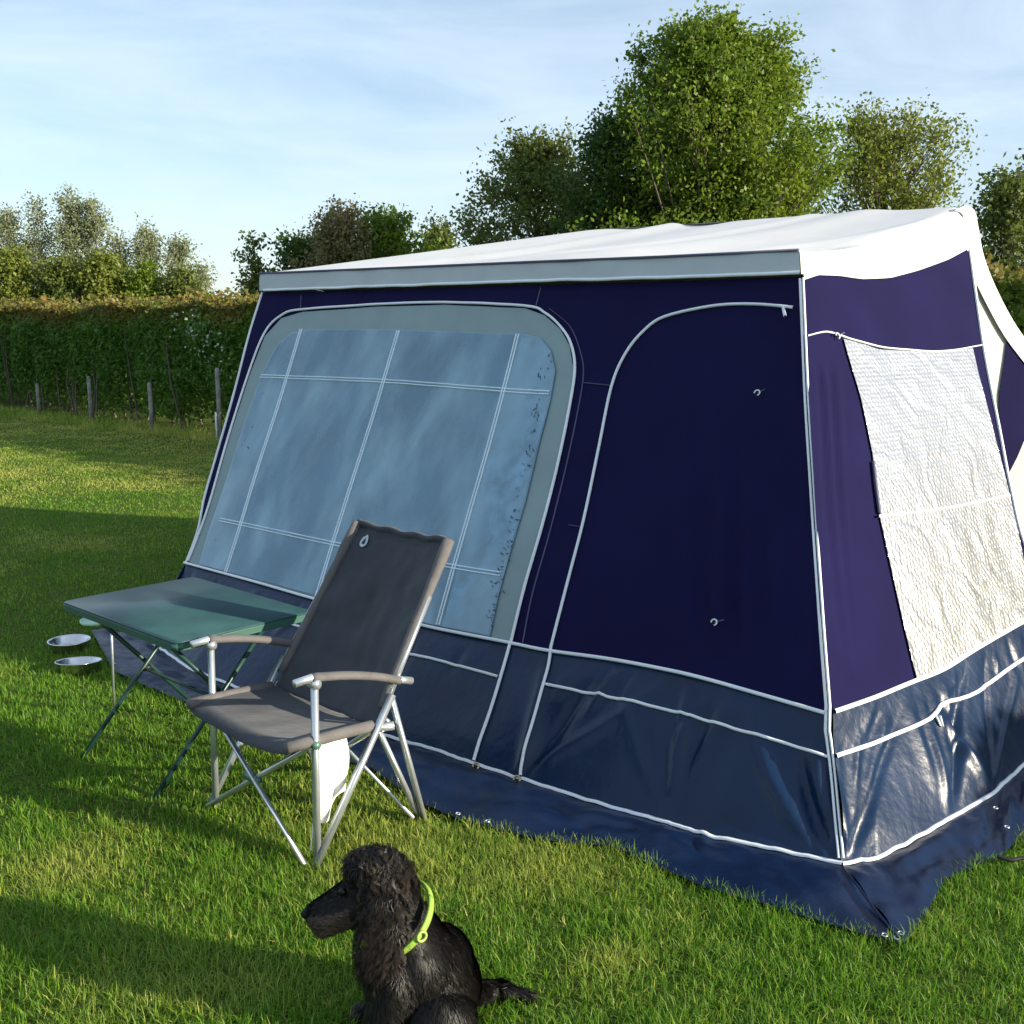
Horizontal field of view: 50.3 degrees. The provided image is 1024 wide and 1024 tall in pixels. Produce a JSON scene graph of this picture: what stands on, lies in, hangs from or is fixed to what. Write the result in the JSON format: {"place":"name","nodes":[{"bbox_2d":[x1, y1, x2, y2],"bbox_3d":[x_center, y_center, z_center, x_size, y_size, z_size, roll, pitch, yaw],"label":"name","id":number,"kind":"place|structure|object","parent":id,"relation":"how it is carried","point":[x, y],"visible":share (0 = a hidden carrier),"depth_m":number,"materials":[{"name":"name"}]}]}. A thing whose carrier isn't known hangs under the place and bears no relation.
{"place":"outdoors","nodes":[
{"label":"outdoors","id":0,"kind":"place"},
{"bbox_2d":[0,337,1023,1023],"bbox_3d":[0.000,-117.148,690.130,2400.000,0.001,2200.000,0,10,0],"label":"ground","id":1,"kind":"structure","parent":0,"point":[574,999],"depth_m":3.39,"materials":[{"name":"green plant"}]},
{"bbox_2d":[0,202,40,297],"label":"birch tree","id":2,"kind":"object","parent":1,"relation":"on","point":[7,223],"visible":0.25,"depth_m":28.97,"materials":[{"name":"green plant"}]},
{"bbox_2d":[0,238,46,389],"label":"understory shrub","id":3,"kind":"object","parent":1,"relation":"on","point":[14,268],"visible":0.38,"depth_m":27.09,"materials":[{"name":"green plant"}]},
{"bbox_2d":[13,189,58,295],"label":"birch tree","id":4,"kind":"object","parent":1,"relation":"on","point":[36,243],"visible":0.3,"depth_m":29.04,"materials":[{"name":"green plant"}]},
{"bbox_2d":[35,383,40,412],"bbox_3d":[-8.790,-2.047,20.231,0.077,0.671,0.075,0,10,0],"label":"fence post","id":5,"kind":"object","parent":1,"relation":"on","point":[38,396],"visible":0.85,"depth_m":20.19,"materials":[{"name":"grey wood"}]},
{"bbox_2d":[26,245,93,378],"bbox_3d":[-11.462,-4.904,27.590,2.147,3.603,2.182,0,10,0],"label":"understory shrub","id":6,"kind":"object","parent":1,"relation":"on","point":[56,273],"visible":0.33,"depth_m":27.14,"materials":[{"name":"green plant"}]},
{"bbox_2d":[36,181,94,294],"bbox_3d":[-11.916,-6.125,29.413,2.010,5.390,1.796,-3,10,-15],"label":"birch tree","id":7,"kind":"object","parent":1,"relation":"on","point":[68,232],"visible":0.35,"depth_m":28.91,"materials":[{"name":"green plant"}]},
{"bbox_2d":[47,634,90,653],"bbox_3d":[-2.274,0.681,5.604,0.210,0.052,0.210,0,10,0],"label":"dog bowl","id":8,"kind":"object","parent":1,"relation":"on","point":[73,643],"visible":0.98,"depth_m":5.61,"materials":[{"name":"silver metal"}]},
{"bbox_2d":[54,656,102,674],"bbox_3d":[-2.087,0.740,5.257,0.216,0.076,0.216,0,10,0],"label":"dog bowl","id":9,"kind":"object","parent":1,"relation":"on","point":[78,665],"visible":1,"depth_m":5.21,"materials":[{"name":"silver metal"}]},
{"bbox_2d":[86,376,92,420],"bbox_3d":[-7.213,-1.880,18.639,0.077,0.881,0.075,0,10,0],"label":"fence post","id":10,"kind":"object","parent":1,"relation":"on","point":[90,405],"visible":0.85,"depth_m":18.60,"materials":[{"name":"grey wood"}]},
{"bbox_2d":[63,192,126,301],"bbox_3d":[-11.165,-6.017,29.478,2.112,5.156,2.083,0,10,0],"label":"birch tree","id":11,"kind":"object","parent":1,"relation":"on","point":[93,217],"visible":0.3,"depth_m":28.99,"materials":[{"name":"green plant"}]},
{"bbox_2d":[80,618,114,706],"bbox_3d":[-1.724,0.681,4.633,0.148,0.490,0.237,0,10,0],"label":"spike tray","id":12,"kind":"object","parent":1,"relation":"on","point":[85,622],"visible":0.34,"depth_m":4.62,"materials":[{"name":"white plastic"}]},
{"bbox_2d":[60,246,136,367],"bbox_3d":[-10.251,-4.862,27.642,2.195,3.718,2.236,0,10,0],"label":"understory shrub","id":13,"kind":"object","parent":1,"relation":"on","point":[99,272],"visible":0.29,"depth_m":27.10,"materials":[{"name":"green plant"}]},
{"bbox_2d":[98,224,139,385],"bbox_3d":[-10.518,-5.560,29.412,1.682,4.278,1.559,7,12,35],"label":"birch tree","id":14,"kind":"object","parent":1,"relation":"on","point":[117,244],"visible":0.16,"depth_m":29.14,"materials":[{"name":"green plant"}]},
{"bbox_2d":[111,255,168,360],"bbox_3d":[-9.388,-4.781,27.569,2.306,3.376,2.140,0,10,0],"label":"understory shrub","id":15,"kind":"object","parent":1,"relation":"on","point":[146,280],"visible":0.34,"depth_m":27.19,"materials":[{"name":"green plant"}]},
{"bbox_2d":[116,212,168,299],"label":"birch tree","id":16,"kind":"object","parent":1,"relation":"on","point":[149,242],"visible":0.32,"depth_m":29.05,"materials":[{"name":"green plant"}]},
{"bbox_2d":[147,382,153,431],"bbox_3d":[-5.626,-1.585,16.987,0.077,0.861,0.075,0,10,0],"label":"fence post","id":17,"kind":"object","parent":1,"relation":"on","point":[150,403],"visible":0.85,"depth_m":16.95,"materials":[{"name":"grey wood"}]},
{"bbox_2d":[149,230,202,294],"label":"birch tree","id":18,"kind":"object","parent":1,"relation":"on","point":[179,254],"visible":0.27,"depth_m":29.11,"materials":[{"name":"green plant"}]},
{"bbox_2d":[153,260,213,363],"bbox_3d":[-8.353,-4.743,27.656,2.029,3.263,2.092,0,10,0],"label":"understory shrub","id":19,"kind":"object","parent":1,"relation":"on","point":[182,280],"visible":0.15,"depth_m":27.20,"materials":[{"name":"green plant"}]},
{"bbox_2d":[64,577,307,799],"bbox_3d":[-1.242,0.656,4.165,0.834,0.606,0.594,9,13,42],"label":"folding table","id":20,"kind":"object","parent":1,"relation":"on","point":[176,617],"visible":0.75,"depth_m":4.06,"materials":[{"name":"green laminate"}]},
{"bbox_2d":[184,255,224,295],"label":"birch tree","id":21,"kind":"object","parent":1,"relation":"on","point":[204,274],"visible":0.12,"depth_m":29.29,"materials":[{"name":"green plant"}]},
{"bbox_2d":[215,368,221,439],"bbox_3d":[-4.193,-1.482,15.566,0.086,1.140,0.100,0,10,0],"label":"fence post","id":22,"kind":"object","parent":1,"relation":"on","point":[218,421],"visible":0.88,"depth_m":15.54,"materials":[{"name":"grey wood"}]},
{"bbox_2d":[227,226,279,348],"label":"young tree","id":23,"kind":"object","parent":1,"relation":"on","point":[252,283],"visible":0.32,"depth_m":23.34,"materials":[{"name":"green plant"}]},
{"bbox_2d":[263,224,324,271],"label":"bushy tree","id":24,"kind":"object","parent":1,"relation":"on","point":[296,245],"visible":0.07,"depth_m":23.97,"materials":[{"name":"green plant"}]},
{"bbox_2d":[186,519,453,867],"bbox_3d":[-0.624,0.561,3.697,0.650,0.944,0.735,9,13,43],"label":"folding chair","id":25,"kind":"object","parent":1,"relation":"on","point":[349,645],"visible":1,"depth_m":3.70,"materials":[{"name":"fabric"}]},
{"bbox_2d":[310,738,348,851],"bbox_3d":[-0.575,0.876,3.413,0.043,0.356,0.144,9,13,43],"label":"hanging cloth","id":26,"kind":"object","parent":25,"relation":"hanging from","point":[334,761],"visible":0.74,"depth_m":3.40,"materials":[{"name":"white fabric"}]},
{"bbox_2d":[283,193,385,270],"bbox_3d":[-3.576,-4.389,22.643,2.590,4.267,2.591,5,11,27],"label":"willow tree","id":27,"kind":"object","parent":1,"relation":"on","point":[340,232],"visible":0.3,"depth_m":22.11,"materials":[{"name":"green plant"}]},
{"bbox_2d":[326,201,457,262],"bbox_3d":[-2.753,-4.519,23.639,4.278,4.314,4.052,0,10,0],"label":"bushy tree","id":28,"kind":"object","parent":1,"relation":"on","point":[390,228],"visible":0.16,"depth_m":22.82,"materials":[{"name":"green plant"}]},
{"bbox_2d":[301,841,541,1023],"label":"dog","id":29,"kind":"object","parent":1,"relation":"on","point":[415,960],"visible":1,"depth_m":2.48},
{"bbox_2d":[414,216,464,249],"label":"young tree","id":30,"kind":"object","parent":1,"relation":"on","point":[441,230],"visible":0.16,"depth_m":25.11,"materials":[{"name":"green plant"}]},
{"bbox_2d":[0,253,1023,429],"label":"hedge","id":31,"kind":"object","parent":1,"relation":"on","point":[45,345],"visible":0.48,"depth_m":18.46,"materials":[{"name":"green plant"}]},
{"bbox_2d":[419,116,615,248],"bbox_3d":[0.479,-4.888,21.664,5.026,5.583,5.035,-7,12,-34],"label":"ash tree","id":32,"kind":"object","parent":1,"relation":"on","point":[524,167],"visible":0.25,"depth_m":20.74,"materials":[{"name":"green plant"}]},
{"bbox_2d":[92,205,1023,944],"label":"awning tent","id":33,"kind":"object","parent":1,"relation":"on","point":[704,507],"visible":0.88,"depth_m":4.27,"materials":[{"name":"blue fabric"}]},
{"bbox_2d":[189,305,572,640],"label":"window","id":34,"kind":"structure","parent":33,"relation":"in","point":[448,421],"depth_m":5.24,"materials":[{"name":"blue plastic"}]},
{"bbox_2d":[844,339,1023,677],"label":"side window","id":35,"kind":"structure","parent":33,"relation":"in","point":[951,534],"depth_m":4.28,"materials":[{"name":"white fabric"}]},
{"bbox_2d":[530,97,671,234],"bbox_3d":[1.882,-4.378,18.997,3.712,5.483,3.208,0,10,0],"label":"tree","id":36,"kind":"object","parent":1,"relation":"on","point":[598,148],"visible":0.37,"depth_m":18.36,"materials":[{"name":"green plant"}]},
{"bbox_2d":[552,0,871,233],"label":"maple tree","id":37,"kind":"object","parent":1,"relation":"on","point":[716,109],"visible":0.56,"depth_m":17.16,"materials":[{"name":"green plant"}]},
{"bbox_2d":[800,87,996,251],"bbox_3d":[7.373,-4.772,20.257,4.901,5.832,5.119,-6,11,-31],"label":"ash tree","id":38,"kind":"object","parent":1,"relation":"on","point":[880,168],"visible":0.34,"depth_m":19.70,"materials":[{"name":"green plant"}]},
{"bbox_2d":[968,156,1023,311],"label":"dark tree","id":39,"kind":"object","parent":1,"relation":"on","point":[1001,222],"visible":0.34,"depth_m":14.36,"materials":[{"name":"green plant"}]},
{"bbox_2d":[987,148,1023,262],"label":"dark tree","id":40,"kind":"object","parent":1,"relation":"on","point":[1016,158],"visible":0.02,"depth_m":15.06,"materials":[{"name":"green plant"}]},
{"bbox_2d":[997,854,1023,861],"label":"cable","id":41,"kind":"object","parent":1,"relation":"on","point":[1014,859],"visible":1,"depth_m":3.31,"materials":[{"name":"black plastic"}]},
{"bbox_2d":[0,0,1023,297],"label":"sky","id":42,"kind":"structure","parent":0,"point":[209,120],"materials":[{"name":"blue"}]}
]}

